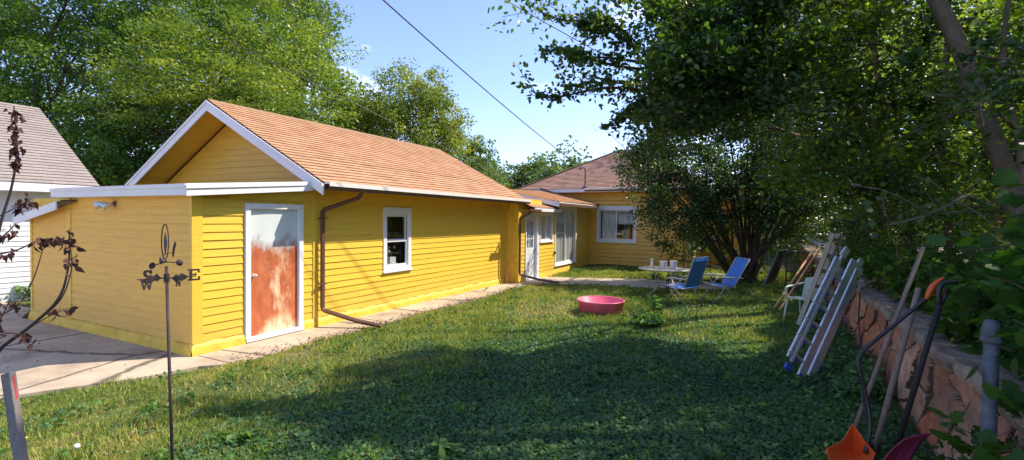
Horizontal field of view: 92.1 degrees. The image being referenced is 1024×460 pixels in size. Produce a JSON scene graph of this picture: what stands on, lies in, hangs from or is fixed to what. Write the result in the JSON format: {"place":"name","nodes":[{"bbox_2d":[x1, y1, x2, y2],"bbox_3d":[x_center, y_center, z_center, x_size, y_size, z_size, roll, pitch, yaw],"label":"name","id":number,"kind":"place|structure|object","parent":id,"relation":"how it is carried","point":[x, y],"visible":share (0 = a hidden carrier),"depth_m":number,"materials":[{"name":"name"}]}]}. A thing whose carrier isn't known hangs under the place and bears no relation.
{"place":"outdoors","nodes":[
{"label":"outdoors","id":0,"kind":"place"},
{"bbox_2d":[0,302,227,400],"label":"driveway","id":1,"kind":"structure","parent":0,"point":[92,361],"depth_m":6.55,"materials":[{"name":"concrete"}]},
{"bbox_2d":[199,318,384,363],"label":"sidewalk","id":2,"kind":"structure","parent":0,"point":[253,347],"depth_m":7.53,"materials":[{"name":"concrete"}]},
{"bbox_2d":[149,0,523,185],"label":"power line","id":3,"kind":"object","parent":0,"point":[322,87],"visible":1,"depth_m":12.11,"materials":[{"name":"black metal"}]},
{"bbox_2d":[387,242,398,262],"bbox_3d":[-2.597,0.488,10.563,0.206,0.448,0.444,1,2,27],"label":"flower pot","id":4,"kind":"object","parent":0,"point":[390,259],"visible":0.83,"depth_m":10.54,"materials":[{"name":"white ceramic"}]},
{"bbox_2d":[357,295,475,323],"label":"sidewalk","id":5,"kind":"structure","parent":0,"point":[410,309],"depth_m":10.43,"materials":[{"name":"concrete"}]},
{"bbox_2d":[0,264,936,459],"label":"lawn","id":6,"kind":"structure","parent":0,"point":[911,421],"depth_m":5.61,"materials":[{"name":"plant"}]},
{"bbox_2d":[0,371,28,459],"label":"wooden stake","id":7,"kind":"object","parent":6,"relation":"on","point":[17,436],"visible":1,"depth_m":2.16,"materials":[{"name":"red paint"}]},
{"bbox_2d":[0,106,85,352],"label":"dead sapling","id":8,"kind":"object","parent":6,"relation":"on","point":[15,165],"visible":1,"depth_m":2.37,"materials":[{"name":"plant"}]},
{"bbox_2d":[73,443,79,448],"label":"dandelion","id":9,"kind":"object","parent":6,"relation":"on","point":[76,446],"visible":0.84,"depth_m":3.96,"materials":[{"name":"white plant"}]},
{"bbox_2d":[137,224,199,459],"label":"weather vane","id":10,"kind":"object","parent":6,"relation":"on","point":[176,278],"visible":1,"depth_m":3.49,"materials":[{"name":"metal"}]},
{"bbox_2d":[210,426,263,451],"bbox_3d":[-2.339,1.754,4.237,0.460,0.164,0.348,0,1,-22],"label":"weed sprig","id":11,"kind":"object","parent":6,"relation":"on","point":[254,432],"visible":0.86,"depth_m":4.21,"materials":[{"name":"green plant"}]},
{"bbox_2d":[7,282,853,459],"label":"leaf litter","id":12,"kind":"object","parent":6,"relation":"on","point":[557,432],"visible":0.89,"depth_m":6.37,"materials":[{"name":"brown plant"}]},
{"bbox_2d":[430,438,467,459],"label":"weed sprig","id":13,"kind":"object","parent":6,"relation":"on","point":[443,445],"visible":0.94,"depth_m":4.00,"materials":[{"name":"green plant"}]},
{"bbox_2d":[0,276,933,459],"bbox_3d":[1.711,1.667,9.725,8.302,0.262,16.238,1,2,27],"label":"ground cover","id":14,"kind":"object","parent":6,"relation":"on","point":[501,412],"visible":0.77,"depth_m":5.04,"materials":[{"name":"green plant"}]},
{"bbox_2d":[826,277,944,459],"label":"snow shovel","id":15,"kind":"object","parent":14,"relation":"on","point":[852,444],"visible":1,"depth_m":3.91,"materials":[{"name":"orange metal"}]},
{"bbox_2d":[566,268,584,271],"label":"weed clump","id":16,"kind":"object","parent":6,"relation":"on","point":[576,269],"visible":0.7,"depth_m":17.84,"materials":[{"name":"green plant"}]},
{"bbox_2d":[577,296,624,314],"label":"paddling pool","id":17,"kind":"structure","parent":6,"relation":"on","point":[601,305],"depth_m":10.03,"materials":[{"name":"pink plastic"}]},
{"bbox_2d":[618,266,640,270],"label":"weed clump","id":18,"kind":"object","parent":6,"relation":"on","point":[627,267],"visible":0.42,"depth_m":18.07,"materials":[{"name":"green plant"}]},
{"bbox_2d":[629,310,668,326],"bbox_3d":[2.486,1.625,9.043,0.725,0.283,0.881,1,2,27],"label":"weed clump","id":19,"kind":"object","parent":6,"relation":"on","point":[648,319],"visible":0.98,"depth_m":8.92,"materials":[{"name":"green plant"}]},
{"bbox_2d":[643,294,663,314],"bbox_3d":[2.783,1.497,9.621,0.495,0.512,0.367,3,2,55],"label":"tall weed","id":20,"kind":"object","parent":6,"relation":"on","point":[653,304],"visible":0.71,"depth_m":9.60,"materials":[{"name":"green plant"}]},
{"bbox_2d":[647,272,661,278],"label":"weed clump","id":21,"kind":"object","parent":6,"relation":"on","point":[652,276],"visible":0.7,"depth_m":16.07,"materials":[{"name":"green plant"}]},
{"bbox_2d":[638,266,689,297],"bbox_3d":[3.890,1.335,12.594,1.313,0.718,1.176,1,2,27],"label":"patio table","id":22,"kind":"object","parent":6,"relation":"on","point":[668,269],"visible":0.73,"depth_m":12.47,"materials":[{"name":"white plastic"}]},
{"bbox_2d":[660,261,666,268],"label":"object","id":23,"kind":"object","parent":22,"relation":"on","point":[663,264],"visible":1,"depth_m":12.43,"materials":[{"name":"white"}]},
{"bbox_2d":[670,260,676,268],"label":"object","id":24,"kind":"object","parent":22,"relation":"on","point":[673,264],"visible":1,"depth_m":12.48,"materials":[{"name":"white"}]},
{"bbox_2d":[665,254,683,293],"bbox_3d":[4.306,1.169,13.064,0.420,1.037,0.488,1,2,27],"label":"hoop chair","id":25,"kind":"object","parent":6,"relation":"on","point":[676,276],"visible":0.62,"depth_m":13.15,"materials":[{"name":"metal"}]},
{"bbox_2d":[663,256,708,307],"bbox_3d":[3.970,1.158,11.287,0.709,1.138,0.785,0,2,-39],"label":"folding chair","id":26,"kind":"object","parent":6,"relation":"on","point":[696,272],"visible":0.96,"depth_m":11.09,"materials":[{"name":"blue fabric"}]},
{"bbox_2d":[591,101,858,285],"bbox_3d":[6.462,-1.535,15.134,7.832,6.656,4.834,0,1,-8],"label":"lilac tree","id":27,"kind":"object","parent":6,"relation":"on","point":[724,179],"visible":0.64,"depth_m":14.77,"materials":[{"name":"green plant"}]},
{"bbox_2d":[505,0,596,51],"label":"power line","id":28,"kind":"object","parent":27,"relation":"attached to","point":[552,26],"visible":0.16,"depth_m":10.38,"materials":[{"name":"black metal"}]},
{"bbox_2d":[700,257,749,304],"bbox_3d":[5.022,1.191,11.680,0.918,1.078,0.709,1,1,-4],"label":"folding chair","id":29,"kind":"object","parent":6,"relation":"on","point":[735,271],"visible":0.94,"depth_m":11.65,"materials":[{"name":"blue fabric"}]},
{"bbox_2d":[763,250,787,284],"bbox_3d":[8.125,1.161,15.198,1.440,1.081,0.271,-1,2,-44],"label":"window screen","id":30,"kind":"object","parent":6,"relation":"on","point":[775,267],"depth_m":15.08,"materials":[{"name":"metal"}]},
{"bbox_2d":[774,245,816,306],"bbox_3d":[6.854,1.090,11.895,3.258,1.356,0.040,-1,2,-45],"label":"plank","id":31,"kind":"object","parent":6,"relation":"on","point":[795,276],"visible":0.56,"depth_m":11.88,"materials":[{"name":"brown wood"}]},
{"bbox_2d":[784,252,812,288],"bbox_3d":[7.934,1.161,13.603,0.740,1.107,0.500,1,2,27],"label":"cart frame","id":32,"kind":"object","parent":6,"relation":"on","point":[786,280],"visible":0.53,"depth_m":13.78,"materials":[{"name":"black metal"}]},
{"bbox_2d":[779,248,819,309],"bbox_3d":[6.681,1.118,11.429,2.443,1.351,0.050,-1,2,-41],"label":"plank","id":33,"kind":"object","parent":6,"relation":"on","point":[802,274],"visible":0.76,"depth_m":11.46,"materials":[{"name":"brown wood"}]},
{"bbox_2d":[783,277,826,318],"bbox_3d":[5.836,1.361,9.754,0.646,0.855,0.618,0,2,-33],"label":"plastic chair","id":34,"kind":"object","parent":6,"relation":"on","point":[807,283],"visible":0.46,"depth_m":9.95,"materials":[{"name":"white plastic"}]},
{"bbox_2d":[796,233,843,325],"bbox_3d":[5.670,0.944,9.104,0.405,1.808,0.646,-1,2,-43],"label":"wooden ladder","id":35,"kind":"object","parent":6,"relation":"on","point":[830,249],"visible":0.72,"depth_m":9.05,"materials":[{"name":"paint"}]},
{"bbox_2d":[784,246,863,378],"bbox_3d":[4.265,1.116,6.700,1.940,1.751,0.275,0,2,-36],"label":"aluminium ladder","id":36,"kind":"object","parent":6,"relation":"on","point":[820,343],"visible":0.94,"depth_m":6.65,"materials":[{"name":"silver metal"}]},
{"bbox_2d":[787,279,898,409],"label":"wall foot weeds","id":37,"kind":"object","parent":6,"relation":"on","point":[846,351],"depth_m":6.00,"materials":[{"name":"green plant"}]},
{"bbox_2d":[853,246,924,430],"bbox_3d":[3.420,1.045,4.517,0.859,1.790,0.076,0,1,-18],"label":"garden hoe","id":38,"kind":"object","parent":6,"relation":"on","point":[883,351],"visible":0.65,"depth_m":4.51,"materials":[{"name":"brown wood"}]},
{"bbox_2d":[870,287,920,452],"bbox_3d":[3.163,1.264,4.093,0.549,1.568,0.046,0,1,-17],"label":"shovel","id":39,"kind":"object","parent":6,"relation":"on","point":[875,445],"visible":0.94,"depth_m":4.08,"materials":[{"name":"brown wood"}]},
{"bbox_2d":[884,280,958,459],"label":"snow shovel","id":40,"kind":"object","parent":6,"relation":"on","point":[904,449],"visible":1,"depth_m":3.70,"materials":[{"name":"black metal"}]},
{"bbox_2d":[979,319,1023,455],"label":"fence post","id":41,"kind":"object","parent":6,"relation":"on","point":[990,376],"visible":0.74,"depth_m":2.68,"materials":[{"name":"grey metal"}]},
{"bbox_2d":[922,167,1023,459],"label":"grape vine","id":42,"kind":"object","parent":41,"relation":"attached to","point":[1011,398],"visible":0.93,"depth_m":2.65,"materials":[{"name":"green plant"}]},
{"bbox_2d":[5,226,940,318],"bbox_3d":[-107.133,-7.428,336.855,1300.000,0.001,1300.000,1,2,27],"label":"ground","id":43,"kind":"structure","parent":0,"point":[768,257],"depth_m":23.83,"materials":[{"name":"green plant"}]},
{"bbox_2d":[7,284,30,295],"bbox_3d":[-11.001,1.311,11.749,1.528,0.458,1.786,1,2,27],"label":"flower bed plant","id":44,"kind":"object","parent":43,"relation":"on","point":[18,288],"visible":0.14,"depth_m":11.08,"materials":[{"name":"green plant"}]},
{"bbox_2d":[14,293,30,299],"bbox_3d":[-9.550,1.339,10.416,1.396,0.500,1.333,1,2,27],"label":"flower bed plant","id":45,"kind":"object","parent":43,"relation":"on","point":[29,295],"depth_m":10.12,"materials":[{"name":"green plant"}]},
{"bbox_2d":[0,102,99,301],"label":"garage","id":46,"kind":"structure","parent":43,"relation":"on","point":[50,159],"depth_m":11.48,"materials":[{"name":"beige"}]},
{"bbox_2d":[0,0,197,154],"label":"maple tree","id":47,"kind":"object","parent":43,"relation":"on","point":[15,37],"visible":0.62,"depth_m":20.58,"materials":[{"name":"green plant"}]},
{"bbox_2d":[0,0,346,160],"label":"woods","id":48,"kind":"object","parent":43,"relation":"on","point":[81,60],"visible":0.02,"depth_m":35.39,"materials":[{"name":"green plant"}]},
{"bbox_2d":[39,73,318,185],"bbox_3d":[-18.162,-2.743,22.978,21.940,8.246,10.148,1,2,27],"label":"understory tree","id":49,"kind":"object","parent":43,"relation":"on","point":[107,159],"visible":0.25,"depth_m":17.81,"materials":[{"name":"green plant"}]},
{"bbox_2d":[50,1,364,142],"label":"broadleaf tree","id":50,"kind":"object","parent":43,"relation":"on","point":[185,94],"visible":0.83,"depth_m":17.26,"materials":[{"name":"green plant"}]},
{"bbox_2d":[56,0,378,132],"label":"oak tree","id":51,"kind":"object","parent":43,"relation":"on","point":[305,33],"visible":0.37,"depth_m":22.74,"materials":[{"name":"green plant"}]},
{"bbox_2d":[13,99,530,356],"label":"outbuilding","id":52,"kind":"structure","parent":43,"relation":"on","point":[277,224],"depth_m":8.64,"materials":[{"name":"yellow paint"}]},
{"bbox_2d":[251,209,296,335],"bbox_3d":[-3.791,0.649,7.897,0.111,1.950,0.860,1,2,27],"label":"door","id":53,"kind":"structure","parent":52,"relation":"in","point":[273,232],"depth_m":7.89,"materials":[{"name":"paint"}]},
{"bbox_2d":[382,207,412,273],"bbox_3d":[-2.448,0.203,10.502,0.125,1.358,0.925,1,2,27],"label":"window","id":54,"kind":"structure","parent":52,"relation":"in","point":[391,211],"depth_m":10.53,"materials":[{"name":"white wood"}]},
{"bbox_2d":[245,0,336,112],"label":"willow tree","id":55,"kind":"object","parent":43,"relation":"on","point":[307,15],"visible":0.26,"depth_m":26.74,"materials":[{"name":"green plant"}]},
{"bbox_2d":[315,56,479,164],"bbox_3d":[-5.648,-3.478,23.684,8.252,9.917,4.738,0,1,-9],"label":"locust tree","id":56,"kind":"object","parent":43,"relation":"on","point":[430,99],"visible":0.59,"depth_m":23.26,"materials":[{"name":"green plant"}]},
{"bbox_2d":[443,133,506,186],"bbox_3d":[-4.005,-2.622,32.309,5.817,7.997,8.812,1,2,27],"label":"elm tree","id":57,"kind":"object","parent":43,"relation":"on","point":[480,159],"visible":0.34,"depth_m":33.30,"materials":[{"name":"green plant"}]},
{"bbox_2d":[486,156,533,188],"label":"distant tree","id":58,"kind":"object","parent":43,"relation":"on","point":[511,185],"visible":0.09,"depth_m":56.52,"materials":[{"name":"green plant"}]},
{"bbox_2d":[492,160,541,188],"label":"distant tree","id":59,"kind":"object","parent":43,"relation":"on","point":[515,168],"visible":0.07,"depth_m":60.91,"materials":[{"name":"green plant"}]},
{"bbox_2d":[506,150,566,188],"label":"distant tree","id":60,"kind":"object","parent":43,"relation":"on","point":[537,164],"visible":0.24,"depth_m":58.93,"materials":[{"name":"green plant"}]},
{"bbox_2d":[521,134,593,183],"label":"distant tree","id":61,"kind":"object","parent":43,"relation":"on","point":[553,168],"visible":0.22,"depth_m":53.94,"materials":[{"name":"green plant"}]},
{"bbox_2d":[507,129,769,283],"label":"house","id":62,"kind":"structure","parent":43,"relation":"on","point":[571,218],"depth_m":19.67,"materials":[{"name":"yellow paint"}]},
{"bbox_2d":[383,0,579,166],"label":"power line","id":63,"kind":"object","parent":62,"relation":"on","point":[466,73],"visible":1,"depth_m":10.97,"materials":[{"name":"black metal"}]},
{"bbox_2d":[526,215,535,278],"bbox_3d":[0.553,0.535,15.563,0.170,2.010,0.760,1,2,27],"label":"door","id":64,"kind":"structure","parent":62,"relation":"in","point":[530,259],"depth_m":15.64,"materials":[{"name":"paint"}]},
{"bbox_2d":[539,213,553,242],"bbox_3d":[1.149,-0.080,16.595,0.125,0.995,1.110,1,2,27],"label":"window","id":65,"kind":"structure","parent":62,"relation":"in","point":[550,239],"depth_m":16.61,"materials":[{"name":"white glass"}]},
{"bbox_2d":[554,206,576,266],"bbox_3d":[1.977,0.200,18.209,0.125,2.135,2.190,1,2,27],"label":"window","id":66,"kind":"structure","parent":62,"relation":"in","point":[564,208],"depth_m":18.22,"materials":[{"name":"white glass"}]},
{"bbox_2d":[596,206,636,243],"bbox_3d":[4.274,-0.225,20.197,1.690,1.505,0.125,1,2,27],"label":"window","id":67,"kind":"structure","parent":62,"relation":"in","point":[600,208],"depth_m":20.20,"materials":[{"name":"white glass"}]},
{"bbox_2d":[797,243,1023,459],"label":"retaining wall","id":68,"kind":"structure","parent":43,"relation":"on","point":[944,387],"depth_m":4.29,"materials":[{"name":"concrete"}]},
{"bbox_2d":[858,282,870,349],"bbox_3d":[5.080,1.300,7.137,0.064,0.979,1.543,2,2,40],"label":"cable","id":69,"kind":"object","parent":68,"relation":"hanging from","point":[858,314],"visible":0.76,"depth_m":6.77,"materials":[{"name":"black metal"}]},
{"bbox_2d":[0,0,973,221],"label":"sky","id":70,"kind":"structure","parent":0,"point":[455,27],"materials":[{"name":"blue"}]},
{"bbox_2d":[454,283,524,299],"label":"sidewalk","id":71,"kind":"structure","parent":0,"point":[481,292],"depth_m":13.18,"materials":[{"name":"concrete"}]},
{"bbox_2d":[518,277,729,290],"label":"path","id":72,"kind":"structure","parent":0,"point":[641,283],"depth_m":15.25,"materials":[{"name":"concrete"}]},
{"bbox_2d":[739,122,1004,210],"bbox_3d":[5.283,-1.031,7.500,0.012,1.814,3.894,0,2,-38],"label":"power line","id":73,"kind":"object","parent":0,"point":[920,183],"visible":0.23,"depth_m":6.91,"materials":[{"name":"black metal"}]},
{"bbox_2d":[795,233,976,253],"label":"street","id":74,"kind":"structure","parent":0,"point":[819,244],"depth_m":23.54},
{"bbox_2d":[798,234,976,257],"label":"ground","id":75,"kind":"structure","parent":0,"point":[821,249],"depth_m":22.85,"materials":[{"name":"soil"}]},
{"bbox_2d":[481,0,920,264],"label":"leaning tree","id":76,"kind":"object","parent":75,"relation":"on","point":[698,75],"visible":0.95,"depth_m":5.85,"materials":[{"name":"green plant"}]},
{"bbox_2d":[736,0,983,268],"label":"slender tree","id":77,"kind":"object","parent":75,"relation":"on","point":[909,235],"visible":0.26,"depth_m":7.75,"materials":[{"name":"green plant"}]},
{"bbox_2d":[734,0,1023,307],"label":"slender tree","id":78,"kind":"object","parent":75,"relation":"on","point":[831,176],"visible":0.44,"depth_m":6.45,"materials":[{"name":"green plant"}]},
{"bbox_2d":[820,230,941,266],"bbox_3d":[7.917,0.465,10.702,2.055,0.965,4.133,1,2,27],"label":"weed shrub","id":79,"kind":"object","parent":75,"relation":"on","point":[891,241],"visible":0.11,"depth_m":10.00,"materials":[{"name":"green plant"}]},
{"bbox_2d":[743,0,1020,261],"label":"woods","id":80,"kind":"object","parent":75,"relation":"on","point":[974,235],"visible":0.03,"depth_m":25.49,"materials":[{"name":"green plant"}]},
{"bbox_2d":[773,0,1023,270],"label":"pale tree","id":81,"kind":"object","parent":75,"relation":"on","point":[983,111],"visible":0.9,"depth_m":5.56,"materials":[{"name":"green plant"}]},
{"bbox_2d":[836,239,983,299],"bbox_3d":[6.129,0.561,7.335,1.984,0.901,4.125,1,2,27],"label":"weed shrub","id":82,"kind":"object","parent":75,"relation":"on","point":[868,272],"visible":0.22,"depth_m":7.20,"materials":[{"name":"green plant"}]},
{"bbox_2d":[855,0,1023,250],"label":"tree leaves","id":83,"kind":"object","parent":75,"relation":"on","point":[1001,220],"visible":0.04,"depth_m":13.03,"materials":[{"name":"green plant"}]},
{"bbox_2d":[873,237,1007,344],"bbox_3d":[4.743,0.565,4.626,1.878,0.991,3.030,1,2,27],"label":"weed shrub","id":84,"kind":"object","parent":75,"relation":"on","point":[924,280],"visible":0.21,"depth_m":5.25,"materials":[{"name":"green plant"}]},
{"bbox_2d":[898,0,1021,244],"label":"tree leaves","id":85,"kind":"object","parent":75,"relation":"on","point":[957,138],"visible":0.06,"depth_m":17.35,"materials":[{"name":"green plant"}]},
{"bbox_2d":[941,0,1023,191],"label":"tree leaves","id":86,"kind":"object","parent":75,"relation":"on","point":[1001,2],"visible":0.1,"depth_m":10.03,"materials":[{"name":"green plant"}]},
{"bbox_2d":[947,228,1023,379],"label":"weed shrub","id":87,"kind":"object","parent":75,"relation":"on","point":[976,309],"visible":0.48,"depth_m":3.40,"materials":[{"name":"green plant"}]},
{"bbox_2d":[999,0,1023,33],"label":"tree leaves","id":88,"kind":"object","parent":75,"relation":"on","point":[1018,21],"visible":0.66,"depth_m":7.82,"materials":[{"name":"green plant"}]}
]}

